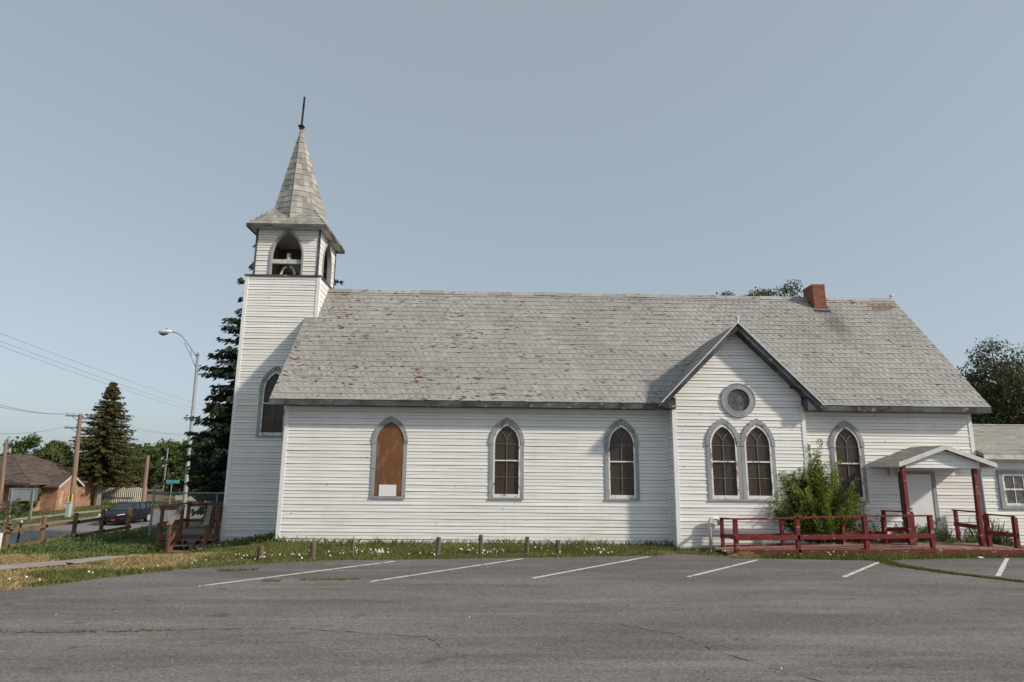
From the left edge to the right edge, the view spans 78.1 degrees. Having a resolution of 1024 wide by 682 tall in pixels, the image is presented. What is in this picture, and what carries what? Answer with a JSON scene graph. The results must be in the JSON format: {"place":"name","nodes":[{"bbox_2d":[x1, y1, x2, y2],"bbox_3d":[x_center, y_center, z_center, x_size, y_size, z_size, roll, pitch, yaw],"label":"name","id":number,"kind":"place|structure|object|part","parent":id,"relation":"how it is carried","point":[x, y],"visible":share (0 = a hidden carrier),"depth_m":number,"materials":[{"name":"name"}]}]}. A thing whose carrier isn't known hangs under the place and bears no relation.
{"place":"outdoors","nodes":[
{"label":"outdoors","id":0,"kind":"place"},
{"bbox_2d":[0,554,171,569],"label":"path","id":1,"kind":"structure","parent":0,"point":[36,564],"depth_m":14.67,"materials":[{"name":"concrete"}]},
{"bbox_2d":[0,500,194,524],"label":"verge grass","id":2,"kind":"structure","parent":0,"point":[106,505],"depth_m":53.69,"materials":[{"name":"green plant"}]},
{"bbox_2d":[0,500,195,521],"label":"pavement","id":3,"kind":"structure","parent":0,"point":[36,517],"depth_m":51.22,"materials":[{"name":"concrete"}]},
{"bbox_2d":[1,341,195,408],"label":"overhead wire","id":4,"kind":"object","parent":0,"point":[86,372],"visible":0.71,"depth_m":50.45,"materials":[{"name":"metal"}]},
{"bbox_2d":[0,333,204,405],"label":"overhead wire","id":5,"kind":"object","parent":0,"point":[86,365],"visible":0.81,"depth_m":51.19,"materials":[{"name":"metal"}]},
{"bbox_2d":[1,507,205,545],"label":"road","id":6,"kind":"structure","parent":0,"point":[29,535],"depth_m":41.41,"materials":[{"name":"grey asphalt"}]},
{"bbox_2d":[98,502,153,524],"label":"car","id":7,"kind":"object","parent":6,"relation":"on","point":[140,510],"visible":0.64,"depth_m":44.97,"materials":[{"name":"black paint"}]},
{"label":"windows","id":8,"kind":"part","parent":7,"relation":"part of","materials":[{"name":"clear glass"}]},
{"bbox_2d":[1,346,207,415],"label":"overhead wire","id":9,"kind":"object","parent":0,"point":[94,379],"visible":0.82,"depth_m":52.40,"materials":[{"name":"metal"}]},
{"bbox_2d":[0,467,1023,590],"bbox_3d":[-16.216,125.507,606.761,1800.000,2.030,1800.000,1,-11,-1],"label":"ground","id":10,"kind":"structure","parent":0,"point":[149,495],"depth_m":17.64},
{"bbox_2d":[0,441,7,511],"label":"utility pole","id":11,"kind":"object","parent":10,"relation":"on","point":[3,467],"visible":0.86,"depth_m":46.89,"materials":[{"name":"brown wood"}]},
{"bbox_2d":[0,493,30,547],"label":"young tree","id":12,"kind":"object","parent":10,"relation":"on","point":[12,514],"visible":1,"depth_m":17.91,"materials":[{"name":"green plant"}]},
{"bbox_2d":[16,520,22,542],"bbox_3d":[-17.521,6.957,22.428,0.086,1.122,0.052,1,-11,-1],"label":"marker stake","id":13,"kind":"object","parent":10,"relation":"on","point":[20,526],"visible":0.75,"depth_m":22.44,"materials":[{"name":"metal"}]},
{"bbox_2d":[8,488,37,520],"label":"blank sign","id":14,"kind":"object","parent":10,"relation":"on","point":[26,494],"visible":0.9,"depth_m":46.83,"materials":[{"name":"metal"}]},
{"bbox_2d":[19,485,42,511],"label":"vine shrub","id":15,"kind":"object","parent":10,"relation":"on","point":[35,503],"visible":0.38,"depth_m":54.72,"materials":[{"name":"green plant"}]},
{"bbox_2d":[0,432,73,463],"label":"broadleaf tree","id":16,"kind":"object","parent":10,"relation":"on","point":[50,450],"visible":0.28,"depth_m":71.78,"materials":[{"name":"green plant"}]},
{"bbox_2d":[0,454,96,511],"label":"brick house","id":17,"kind":"structure","parent":10,"relation":"on","point":[51,480],"depth_m":57.73,"materials":[{"name":"brown brick"}]},
{"bbox_2d":[0,507,132,549],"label":"rail fence","id":18,"kind":"object","parent":10,"relation":"on","point":[74,522],"visible":0.67,"depth_m":24.35,"materials":[{"name":"brown wood"}]},
{"bbox_2d":[65,502,73,516],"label":"utility cabinet","id":19,"kind":"object","parent":10,"relation":"on","point":[68,510],"visible":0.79,"depth_m":50.00,"materials":[{"name":"green paint"}]},
{"bbox_2d":[64,413,91,515],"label":"utility pole","id":20,"kind":"object","parent":10,"relation":"on","point":[78,427],"visible":0.92,"depth_m":52.02,"materials":[{"name":"brown wood"}]},
{"bbox_2d":[61,459,106,482],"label":"broadleaf tree","id":21,"kind":"object","parent":10,"relation":"on","point":[67,461],"visible":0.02,"depth_m":71.10,"materials":[{"name":"green plant"}]},
{"bbox_2d":[0,506,192,529],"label":"dirt shoulder","id":22,"kind":"object","parent":10,"relation":"on","point":[52,522],"visible":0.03,"depth_m":46.28},
{"bbox_2d":[57,382,145,505],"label":"spruce tree","id":23,"kind":"object","parent":10,"relation":"on","point":[103,458],"visible":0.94,"depth_m":64.18,"materials":[{"name":"green plant"}]},
{"bbox_2d":[101,487,146,502],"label":"corrugated fence","id":24,"kind":"object","parent":10,"relation":"on","point":[117,494],"visible":0.38,"depth_m":66.85,"materials":[{"name":"beige metal"}]},
{"bbox_2d":[104,461,148,493],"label":"broadleaf tree","id":25,"kind":"object","parent":10,"relation":"on","point":[139,480],"visible":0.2,"depth_m":70.15,"materials":[{"name":"green plant"}]},
{"bbox_2d":[103,441,164,488],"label":"broadleaf tree","id":26,"kind":"object","parent":10,"relation":"on","point":[155,465],"visible":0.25,"depth_m":96.71,"materials":[{"name":"green plant"}]},
{"bbox_2d":[0,540,286,586],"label":"lawn grass","id":27,"kind":"structure","parent":10,"relation":"on","point":[78,576],"depth_m":13.54,"materials":[{"name":"green plant"}]},
{"bbox_2d":[141,455,149,501],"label":"utility pole","id":28,"kind":"object","parent":10,"relation":"on","point":[144,489],"visible":0.66,"depth_m":55.48,"materials":[{"name":"brown wood"}]},
{"bbox_2d":[138,438,185,488],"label":"broadleaf tree","id":29,"kind":"object","parent":10,"relation":"on","point":[171,466],"visible":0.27,"depth_m":112.03,"materials":[{"name":"green plant"}]},
{"bbox_2d":[163,448,171,489],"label":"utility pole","id":30,"kind":"object","parent":10,"relation":"on","point":[166,465],"visible":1,"depth_m":109.58,"materials":[{"name":"wood"}]},
{"bbox_2d":[166,480,179,517],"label":"street sign","id":31,"kind":"object","parent":10,"relation":"on","point":[172,481],"visible":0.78,"depth_m":50.71,"materials":[{"name":"metal"}]},
{"bbox_2d":[158,328,198,517],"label":"street lamp","id":32,"kind":"object","parent":10,"relation":"on","point":[166,331],"visible":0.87,"depth_m":45.09,"materials":[{"name":"metal"}]},
{"bbox_2d":[175,490,194,499],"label":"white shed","id":33,"kind":"structure","parent":10,"relation":"on","point":[180,498],"depth_m":77.13,"materials":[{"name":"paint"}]},
{"bbox_2d":[160,449,210,501],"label":"broadleaf tree","id":34,"kind":"object","parent":10,"relation":"on","point":[179,473],"visible":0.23,"depth_m":67.45,"materials":[{"name":"green plant"}]},
{"bbox_2d":[148,486,223,535],"bbox_3d":[-10.957,6.791,24.575,6.146,2.160,0.090,1,-11,-1],"label":"chain link fence","id":35,"kind":"object","parent":10,"relation":"on","point":[153,506],"visible":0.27,"depth_m":24.61,"materials":[{"name":"metal"}]},
{"bbox_2d":[155,502,223,553],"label":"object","id":36,"kind":"structure","parent":10,"relation":"on","point":[169,540],"depth_m":20.97,"materials":[{"name":"brown wood"}]},
{"bbox_2d":[173,428,215,459],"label":"broadleaf tree","id":37,"kind":"object","parent":10,"relation":"on","point":[180,447],"visible":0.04,"depth_m":90.92,"materials":[{"name":"green plant"}]},
{"bbox_2d":[257,545,263,559],"bbox_3d":[-6.147,5.239,15.467,0.153,0.451,0.167,1,-11,-1],"label":"timber post","id":38,"kind":"object","parent":10,"relation":"on","point":[260,551],"visible":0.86,"depth_m":15.41,"materials":[{"name":"brown wood"}]},
{"bbox_2d":[182,245,343,523],"bbox_3d":[-12.040,1.127,31.772,8.349,16.569,8.476,1,-11,-1],"label":"spruce tree","id":39,"kind":"object","parent":10,"relation":"on","point":[212,463],"visible":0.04,"depth_m":29.49,"materials":[{"name":"green plant"}]},
{"bbox_2d":[309,542,315,558],"bbox_3d":[-4.987,5.287,15.801,0.147,0.510,0.144,1,-11,-1],"label":"timber post","id":40,"kind":"object","parent":10,"relation":"on","point":[312,550],"visible":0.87,"depth_m":15.76,"materials":[{"name":"brown wood"}]},
{"bbox_2d":[351,540,354,556],"bbox_3d":[-4.078,5.358,16.154,0.075,0.530,0.072,1,-11,-1],"label":"timber post","id":41,"kind":"object","parent":10,"relation":"on","point":[352,548],"visible":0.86,"depth_m":16.14,"materials":[{"name":"wood"}]},
{"bbox_2d":[436,537,440,556],"bbox_3d":[-1.935,5.435,16.565,0.134,0.582,0.132,1,-11,-1],"label":"timber post","id":42,"kind":"object","parent":10,"relation":"on","point":[438,544],"visible":0.85,"depth_m":16.53,"materials":[{"name":"brown wood"}]},
{"bbox_2d":[8,544,874,579],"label":"clover flowers","id":43,"kind":"object","parent":10,"relation":"on","point":[380,551],"visible":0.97,"depth_m":16.55,"materials":[{"name":"white plant"}]},
{"bbox_2d":[478,535,482,553],"bbox_3d":[-0.842,5.497,16.895,0.117,0.611,0.128,1,-11,-1],"label":"timber post","id":44,"kind":"object","parent":10,"relation":"on","point":[480,548],"visible":0.86,"depth_m":16.86,"materials":[{"name":"brown wood"}]},
{"bbox_2d":[0,513,1020,554],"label":"weeds","id":45,"kind":"object","parent":10,"relation":"on","point":[129,544],"visible":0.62,"depth_m":19.99,"materials":[{"name":"green plant"}]},
{"bbox_2d":[0,545,1021,590],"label":"dry grass","id":46,"kind":"structure","parent":10,"relation":"on","point":[46,557],"depth_m":14.89,"materials":[{"name":"plant"}]},
{"bbox_2d":[0,554,1023,681],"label":"parking lot","id":47,"kind":"structure","parent":10,"relation":"on","point":[581,640],"depth_m":9.37,"materials":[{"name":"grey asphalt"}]},
{"bbox_2d":[18,628,240,632],"bbox_3d":[-5.646,3.983,8.667,3.692,0.001,0.097,2,-11,-5],"label":"asphalt crack","id":48,"kind":"object","parent":47,"relation":"on","point":[121,631],"visible":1,"depth_m":8.66,"materials":[{"name":"black asphalt"}]},
{"bbox_2d":[200,561,394,585],"bbox_3d":[-4.404,5.005,13.676,0.107,0.001,4.656,-9,-15,41],"label":"parking stripe","id":49,"kind":"object","parent":47,"relation":"on","point":[295,573],"visible":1,"depth_m":13.36,"materials":[{"name":"white paint"}]},
{"bbox_2d":[297,628,440,647],"bbox_3d":[-1.951,4.021,8.678,2.445,0.001,0.444,-4,-12,22],"label":"asphalt crack","id":50,"kind":"object","parent":47,"relation":"on","point":[352,631],"visible":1,"depth_m":8.80,"materials":[{"name":"black asphalt"}]},
{"bbox_2d":[259,621,597,628],"bbox_3d":[-1.097,4.141,9.229,5.227,0.001,0.257,2,-11,-5],"label":"asphalt crack","id":51,"kind":"object","parent":47,"relation":"on","point":[438,623],"visible":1,"depth_m":9.36,"materials":[{"name":"black asphalt"}]},
{"bbox_2d":[371,558,522,581],"bbox_3d":[-1.276,5.170,14.343,0.107,0.001,4.684,-9,-15,41],"label":"parking stripe","id":52,"kind":"object","parent":47,"relation":"on","point":[444,570],"visible":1,"depth_m":14.07,"materials":[{"name":"white paint"}]},
{"bbox_2d":[0,557,1023,633],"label":"crack grass","id":53,"kind":"structure","parent":47,"relation":"on","point":[890,562],"depth_m":13.85,"materials":[{"name":"green plant"}]},
{"bbox_2d":[532,556,648,577],"bbox_3d":[2.020,5.320,14.926,0.108,0.001,4.760,-10,-15,41],"label":"parking stripe","id":54,"kind":"object","parent":47,"relation":"on","point":[588,567],"visible":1,"depth_m":14.70,"materials":[{"name":"white paint"}]},
{"bbox_2d":[686,560,756,576],"bbox_3d":[5.037,5.341,14.885,0.106,0.001,3.713,-10,-15,42],"label":"parking stripe","id":55,"kind":"object","parent":47,"relation":"on","point":[720,568],"visible":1,"depth_m":14.74,"materials":[{"name":"white paint"}]},
{"bbox_2d":[625,625,823,681],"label":"asphalt crack","id":56,"kind":"object","parent":47,"relation":"on","point":[728,654],"visible":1,"depth_m":7.74,"materials":[{"name":"black asphalt"}]},
{"bbox_2d":[728,551,761,558],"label":"grass clippings","id":57,"kind":"object","parent":47,"relation":"on","point":[744,555],"depth_m":16.64,"materials":[{"name":"plant"}]},
{"bbox_2d":[842,562,877,576],"bbox_3d":[8.331,5.386,14.954,0.106,0.001,3.325,-10,-15,41],"label":"parking stripe","id":58,"kind":"object","parent":47,"relation":"on","point":[861,569],"visible":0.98,"depth_m":14.72,"materials":[{"name":"white paint"}]},
{"bbox_2d":[995,558,1009,575],"bbox_3d":[12.081,5.541,15.538,0.108,0.001,4.010,-9,-15,39],"label":"parking stripe","id":59,"kind":"object","parent":47,"relation":"on","point":[1002,567],"visible":1,"depth_m":15.32,"materials":[{"name":"white paint"}]},
{"bbox_2d":[525,536,528,553],"bbox_3d":[0.412,5.580,17.108,0.110,0.557,0.117,1,-11,-1],"label":"timber post","id":60,"kind":"object","parent":10,"relation":"on","point":[526,544],"visible":0.84,"depth_m":17.07,"materials":[{"name":"brown wood"}]},
{"bbox_2d":[556,540,560,553],"bbox_3d":[1.257,5.634,17.123,0.152,0.472,0.134,1,-11,-1],"label":"timber post","id":61,"kind":"object","parent":10,"relation":"on","point":[558,545],"visible":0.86,"depth_m":17.09,"materials":[{"name":"brown wood"}]},
{"bbox_2d":[172,535,1023,568],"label":"lawn grass","id":62,"kind":"structure","parent":10,"relation":"on","point":[300,547],"depth_m":17.07,"materials":[{"name":"green plant"}]},
{"bbox_2d":[220,97,991,549],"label":"church","id":63,"kind":"structure","parent":10,"relation":"on","point":[426,417],"depth_m":19.78,"materials":[{"name":"white wood"}]},
{"bbox_2d":[255,366,285,436],"bbox_3d":[-8.318,2.104,22.099,1.090,2.502,0.082,1,-11,-1],"label":"window","id":64,"kind":"structure","parent":63,"relation":"in","point":[270,418],"depth_m":22.05,"materials":[{"name":"black glass"}]},
{"bbox_2d":[272,253,300,274],"bbox_3d":[-8.329,-2.729,23.852,1.500,0.954,1.085,1,-11,-1],"label":"church bell","id":65,"kind":"object","parent":63,"relation":"hanging from","point":[292,267],"visible":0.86,"depth_m":23.44,"materials":[{"name":"metal"}]},
{"bbox_2d":[370,416,407,498],"bbox_3d":[-3.757,3.552,19.373,1.090,2.492,0.052,1,-11,-1],"label":"window","id":66,"kind":"structure","parent":63,"relation":"in","point":[388,478],"depth_m":19.34,"materials":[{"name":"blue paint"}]},
{"bbox_2d":[489,417,524,499],"bbox_3d":[-0.161,3.607,19.473,1.090,2.492,0.082,1,-11,-1],"label":"window","id":67,"kind":"structure","parent":63,"relation":"in","point":[506,464],"depth_m":19.46,"materials":[{"name":"blue paint"}]},
{"bbox_2d":[604,419,639,500],"bbox_3d":[3.396,3.659,19.557,1.090,2.492,0.082,1,-11,-1],"label":"window","id":68,"kind":"structure","parent":63,"relation":"in","point":[621,442],"depth_m":19.55,"materials":[{"name":"blue paint"}]},
{"bbox_2d":[708,516,719,547],"bbox_3d":[5.942,5.589,18.477,0.406,0.885,0.139,4,-12,-16],"label":"drain pipe","id":69,"kind":"object","parent":63,"relation":"attached to","point":[710,519],"visible":0.98,"depth_m":18.44,"materials":[{"name":"white plastic"}]},
{"bbox_2d":[706,418,743,500],"bbox_3d":[6.389,3.559,19.045,1.070,2.462,0.082,1,-11,-1],"label":"window","id":70,"kind":"structure","parent":63,"relation":"in","point":[723,449],"depth_m":19.03,"materials":[{"name":"blue paint"}]},
{"bbox_2d":[721,383,755,417],"bbox_3d":[6.946,1.820,19.403,1.060,1.060,0.075,1,-11,-1],"label":"round window","id":71,"kind":"structure","parent":63,"relation":"in","point":[738,400],"depth_m":19.41,"materials":[{"name":"grey paint"}]},
{"bbox_2d":[740,418,778,501],"bbox_3d":[7.439,3.574,19.070,1.070,2.462,0.082,1,-11,-1],"label":"window","id":72,"kind":"structure","parent":63,"relation":"in","point":[758,458],"depth_m":19.06,"materials":[{"name":"blue paint"}]},
{"bbox_2d":[830,420,869,502],"bbox_3d":[10.499,3.747,19.729,1.090,2.522,0.082,1,-11,-1],"label":"window","id":73,"kind":"structure","parent":63,"relation":"in","point":[846,442],"depth_m":19.77,"materials":[{"name":"blue paint"}]},
{"bbox_2d":[899,471,941,539],"bbox_3d":[12.619,5.087,19.496,1.060,2.100,0.120,1,-11,-1],"label":"door","id":74,"kind":"structure","parent":63,"relation":"in","point":[921,485],"depth_m":19.55,"materials":[{"name":"grey paint"}]},
{"bbox_2d":[868,445,997,544],"bbox_3d":[12.582,4.549,18.843,2.880,2.805,1.550,1,-11,-1],"label":"entrance canopy","id":75,"kind":"object","parent":63,"relation":"attached to","point":[940,457],"visible":1,"depth_m":18.41,"materials":[{"name":"wood"}]},
{"bbox_2d":[716,279,802,296],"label":"elm tree","id":76,"kind":"object","parent":10,"relation":"on","point":[758,292],"visible":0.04,"depth_m":44.64,"materials":[{"name":"green plant"}]},
{"bbox_2d":[764,438,877,542],"bbox_3d":[9.229,4.498,18.759,3.647,3.222,1.440,1,-11,-1],"label":"bush","id":77,"kind":"object","parent":10,"relation":"on","point":[814,496],"visible":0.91,"depth_m":18.70,"materials":[{"name":"green plant"}]},
{"bbox_2d":[713,509,1023,556],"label":"access ramp","id":78,"kind":"structure","parent":10,"relation":"on","point":[893,543],"depth_m":17.42,"materials":[{"name":"red paint"}]},
{"bbox_2d":[957,335,1023,424],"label":"elm tree","id":79,"kind":"object","parent":10,"relation":"on","point":[1009,409],"visible":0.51,"depth_m":37.92,"materials":[{"name":"green plant"}]},
{"bbox_2d":[972,424,1023,545],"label":"annex building","id":80,"kind":"structure","parent":10,"relation":"on","point":[1001,446],"depth_m":19.75,"materials":[{"name":"white wood"}]},
{"bbox_2d":[996,470,1023,508],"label":"window","id":81,"kind":"structure","parent":80,"relation":"in","point":[1010,482],"depth_m":19.69,"materials":[{"name":"white paint"}]},
{"bbox_2d":[0,0,1023,465],"label":"sky","id":82,"kind":"structure","parent":0,"point":[853,148],"materials":[{"name":"blue"}]}
]}

